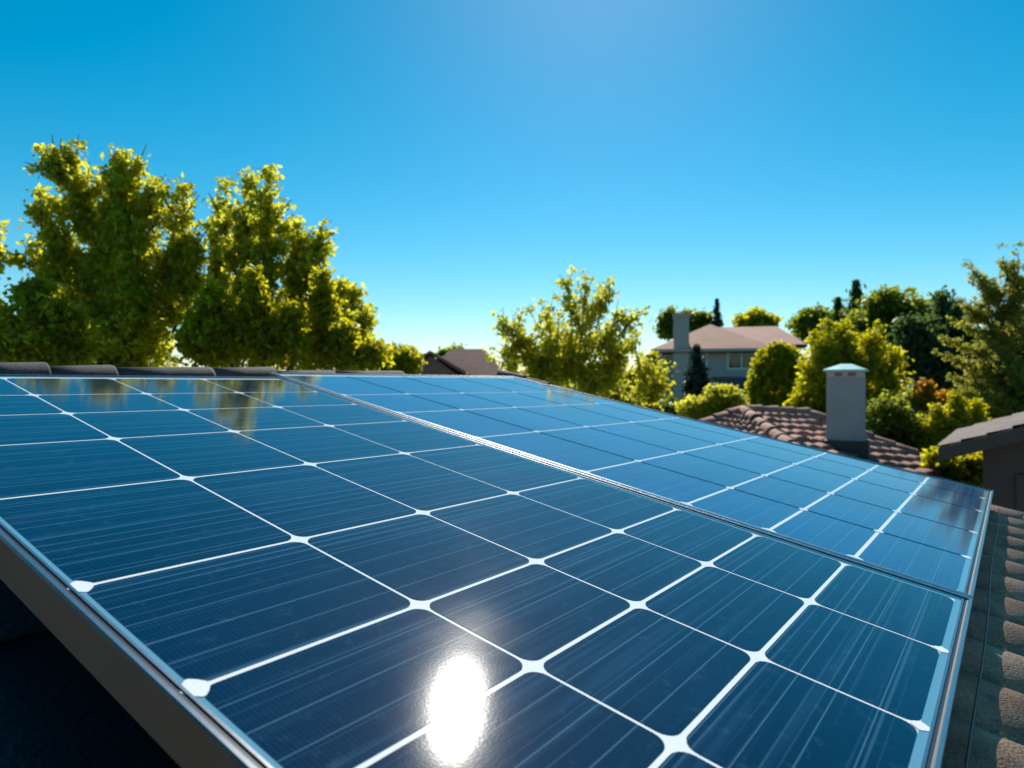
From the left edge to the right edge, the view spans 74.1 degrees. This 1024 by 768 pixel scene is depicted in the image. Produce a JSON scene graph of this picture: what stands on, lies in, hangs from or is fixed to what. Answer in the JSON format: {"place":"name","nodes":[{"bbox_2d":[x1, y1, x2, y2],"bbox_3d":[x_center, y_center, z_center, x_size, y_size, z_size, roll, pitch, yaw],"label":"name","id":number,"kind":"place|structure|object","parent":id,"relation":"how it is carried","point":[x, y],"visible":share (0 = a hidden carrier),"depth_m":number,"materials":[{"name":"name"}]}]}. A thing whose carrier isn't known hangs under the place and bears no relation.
{"place":"outdoors","nodes":[
{"label":"outdoors","id":0,"kind":"place"},
{"bbox_2d":[414,349,500,375],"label":"distant house","id":1,"kind":"structure","parent":0,"point":[470,362],"depth_m":61.85,"materials":[{"name":"brown"}]},
{"bbox_2d":[0,0,1023,385],"label":"sky","id":2,"kind":"structure","parent":0,"point":[776,156],"materials":[{"name":"blue"}]},
{"bbox_2d":[650,313,806,401],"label":"two storey house","id":3,"kind":"structure","parent":0,"point":[729,352],"depth_m":37.85,"materials":[{"name":"grey"}]},
{"bbox_2d":[663,354,672,369],"bbox_3d":[9.187,-1.261,39.693,0.648,0.929,0.160,0,0,13],"label":"window","id":4,"kind":"structure","parent":3,"relation":"in","point":[670,358],"depth_m":39.65,"materials":[{"name":"clear glass"}]},
{"bbox_2d":[701,353,707,366],"bbox_3d":[10.664,-1.345,38.121,0.648,1.097,0.160,0,0,13],"label":"window","id":5,"kind":"structure","parent":3,"relation":"in","point":[705,354],"depth_m":38.05,"materials":[{"name":"clear glass"}]},
{"bbox_2d":[727,352,755,369],"bbox_3d":[12.742,-1.345,37.641,1.545,1.097,0.160,0,0,13],"label":"window","id":6,"kind":"structure","parent":3,"relation":"in","point":[735,360],"depth_m":37.62,"materials":[{"name":"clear glass"}]},
{"bbox_2d":[938,412,1023,511],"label":"house","id":7,"kind":"structure","parent":0,"point":[999,442],"depth_m":7.90,"materials":[{"name":"grey"}]},
{"label":"ground","id":8,"kind":"structure","parent":0,"visible":0},
{"bbox_2d":[0,275,106,365],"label":"bush","id":9,"kind":"object","parent":8,"relation":"on","point":[47,325],"visible":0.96,"depth_m":6.25,"materials":[{"name":"green plant"}]},
{"bbox_2d":[0,133,205,366],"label":"maple tree","id":10,"kind":"object","parent":8,"relation":"on","point":[113,275],"visible":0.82,"depth_m":7.89,"materials":[{"name":"green plant"}]},
{"bbox_2d":[166,280,247,367],"bbox_3d":[-2.936,1.795,6.615,0.652,5.610,0.614,0,0,31],"label":"bush","id":11,"kind":"object","parent":8,"relation":"on","point":[204,336],"visible":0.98,"depth_m":6.50,"materials":[{"name":"green plant"}]},
{"bbox_2d":[150,163,384,370],"bbox_3d":[-2.884,1.022,8.304,2.828,7.162,1.719,0,0,0],"label":"maple tree","id":12,"kind":"object","parent":8,"relation":"on","point":[251,222],"visible":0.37,"depth_m":7.90,"materials":[{"name":"green plant"}]},
{"bbox_2d":[227,260,360,370],"bbox_3d":[-2.202,1.676,6.852,1.348,5.849,0.754,0,0,-28],"label":"bush","id":13,"kind":"object","parent":8,"relation":"on","point":[267,331],"visible":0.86,"depth_m":6.65,"materials":[{"name":"green plant"}]},
{"bbox_2d":[303,317,401,370],"bbox_3d":[-1.607,1.958,6.918,0.978,5.285,0.496,0,0,0],"label":"bush","id":14,"kind":"object","parent":8,"relation":"on","point":[342,345],"visible":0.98,"depth_m":6.81,"materials":[{"name":"green plant"}]},
{"bbox_2d":[380,342,427,374],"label":"bush","id":15,"kind":"object","parent":8,"relation":"on","point":[408,360],"visible":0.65,"depth_m":23.63,"materials":[{"name":"green plant"}]},
{"bbox_2d":[435,345,453,359],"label":"round tree","id":16,"kind":"object","parent":8,"relation":"on","point":[442,352],"visible":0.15,"depth_m":89.48,"materials":[{"name":"green plant"}]},
{"bbox_2d":[451,342,466,349],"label":"round tree","id":17,"kind":"object","parent":8,"relation":"on","point":[458,347],"visible":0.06,"depth_m":94.49,"materials":[{"name":"green plant"}]},
{"bbox_2d":[0,362,1023,767],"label":"house","id":18,"kind":"structure","parent":8,"relation":"on","point":[60,706],"depth_m":1.07,"materials":[{"name":"brown concrete"}]},
{"bbox_2d":[270,372,993,598],"bbox_3d":[0.481,0.227,2.851,2.522,0.064,1.744,14,8,36],"label":"solar panel","id":19,"kind":"object","parent":18,"relation":"on","point":[925,529],"visible":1,"depth_m":2.40,"materials":[{"name":"glass"}]},
{"bbox_2d":[964,508,999,767],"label":"cable","id":20,"kind":"object","parent":18,"relation":"on","point":[975,704],"visible":1,"depth_m":1.21,"materials":[{"name":"black rubber"}]},
{"bbox_2d":[482,265,678,411],"bbox_3d":[1.400,1.052,14.230,4.074,7.101,1.584,0,0,0],"label":"birch tree","id":21,"kind":"object","parent":8,"relation":"on","point":[557,358],"visible":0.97,"depth_m":13.99,"materials":[{"name":"green plant"}]},
{"bbox_2d":[549,364,669,410],"bbox_3d":[2.140,2.009,16.954,3.578,5.183,3.376,0,0,0],"label":"bush","id":22,"kind":"object","parent":8,"relation":"on","point":[662,400],"visible":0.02,"depth_m":16.49,"materials":[{"name":"green plant"}]},
{"bbox_2d":[599,350,675,408],"bbox_3d":[2.813,1.916,15.567,1.798,5.371,1.055,0,0,0],"label":"bush","id":23,"kind":"object","parent":8,"relation":"on","point":[658,389],"visible":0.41,"depth_m":15.37,"materials":[{"name":"green plant"}]},
{"bbox_2d":[652,305,714,340],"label":"round tree","id":24,"kind":"object","parent":8,"relation":"on","point":[697,320],"visible":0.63,"depth_m":57.40,"materials":[{"name":"green plant"}]},
{"bbox_2d":[679,344,713,400],"bbox_3d":[8.112,1.393,30.030,2.130,6.415,2.127,0,0,43],"label":"spruce tree","id":25,"kind":"object","parent":8,"relation":"on","point":[696,382],"visible":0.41,"depth_m":29.82,"materials":[{"name":"green plant"}]},
{"bbox_2d":[649,395,746,416],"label":"bush","id":26,"kind":"object","parent":8,"relation":"on","point":[668,408],"visible":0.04,"depth_m":26.18,"materials":[{"name":"green plant"}]},
{"bbox_2d":[670,383,748,419],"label":"bush","id":27,"kind":"object","parent":8,"relation":"on","point":[717,398],"visible":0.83,"depth_m":23.68,"materials":[{"name":"green plant"}]},
{"bbox_2d":[710,298,724,326],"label":"cypress tree","id":28,"kind":"object","parent":8,"relation":"on","point":[717,320],"visible":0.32,"depth_m":54.88,"materials":[{"name":"green plant"}]},
{"bbox_2d":[730,306,783,326],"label":"round tree","id":29,"kind":"object","parent":8,"relation":"on","point":[755,316],"visible":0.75,"depth_m":58.92,"materials":[{"name":"green plant"}]},
{"bbox_2d":[744,339,805,407],"bbox_3d":[8.632,1.576,21.996,2.155,6.048,2.017,0,0,0],"label":"bush","id":30,"kind":"object","parent":8,"relation":"on","point":[772,376],"visible":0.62,"depth_m":21.49,"materials":[{"name":"green plant"}]},
{"bbox_2d":[784,302,847,344],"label":"round tree","id":31,"kind":"object","parent":8,"relation":"on","point":[803,321],"visible":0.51,"depth_m":55.20,"materials":[{"name":"green plant"}]},
{"bbox_2d":[698,364,966,481],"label":"tiled house","id":32,"kind":"structure","parent":8,"relation":"on","point":[839,427],"depth_m":10.46,"materials":[{"name":"brown tile"}]},
{"bbox_2d":[820,296,846,367],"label":"spruce tree","id":33,"kind":"object","parent":8,"relation":"on","point":[837,305],"visible":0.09,"depth_m":51.83,"materials":[{"name":"green plant"}]},
{"bbox_2d":[782,317,915,431],"bbox_3d":[9.528,1.341,19.591,3.581,6.526,2.544,0,0,0],"label":"lime tree","id":34,"kind":"object","parent":8,"relation":"on","point":[828,348],"visible":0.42,"depth_m":18.99,"materials":[{"name":"green plant"}]},
{"bbox_2d":[838,279,866,323],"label":"spruce tree","id":35,"kind":"object","parent":8,"relation":"on","point":[855,292],"visible":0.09,"depth_m":49.85,"materials":[{"name":"green plant"}]},
{"bbox_2d":[844,284,933,396],"bbox_3d":[22.283,-0.662,40.109,7.712,10.530,5.951,0,0,0],"label":"broadleaf tree","id":36,"kind":"object","parent":8,"relation":"on","point":[885,305],"visible":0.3,"depth_m":39.13,"materials":[{"name":"green plant"}]},
{"bbox_2d":[866,389,926,447],"bbox_3d":[9.551,2.354,15.981,2.526,4.494,1.698,0,0,0],"label":"bush","id":37,"kind":"object","parent":8,"relation":"on","point":[899,424],"visible":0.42,"depth_m":15.75,"materials":[{"name":"green plant"}]},
{"bbox_2d":[901,377,950,423],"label":"bush","id":38,"kind":"object","parent":8,"relation":"on","point":[924,395],"visible":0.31,"depth_m":16.86,"materials":[{"name":"orange plant"}]},
{"bbox_2d":[919,445,982,487],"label":"bush","id":39,"kind":"object","parent":8,"relation":"on","point":[964,468],"visible":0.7,"depth_m":10.62,"materials":[{"name":"green plant"}]},
{"bbox_2d":[916,388,991,452],"bbox_3d":[10.080,2.331,15.548,2.244,4.539,1.081,0,0,0],"label":"bush","id":40,"kind":"object","parent":8,"relation":"on","point":[945,420],"visible":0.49,"depth_m":15.38,"materials":[{"name":"green plant"}]},
{"bbox_2d":[887,284,1023,404],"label":"broadleaf tree","id":41,"kind":"object","parent":8,"relation":"on","point":[915,337],"visible":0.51,"depth_m":29.40,"materials":[{"name":"green plant"}]},
{"bbox_2d":[930,241,1023,419],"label":"fir tree","id":42,"kind":"object","parent":8,"relation":"on","point":[995,373],"visible":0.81,"depth_m":18.93,"materials":[{"name":"green plant"}]},
{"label":"rail","id":43,"kind":"object","parent":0,"visible":0},
{"bbox_2d":[0,374,972,767],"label":"solar panel","id":44,"kind":"object","parent":43,"relation":"on","point":[232,572],"visible":1,"depth_m":1.03,"materials":[{"name":"glass"}]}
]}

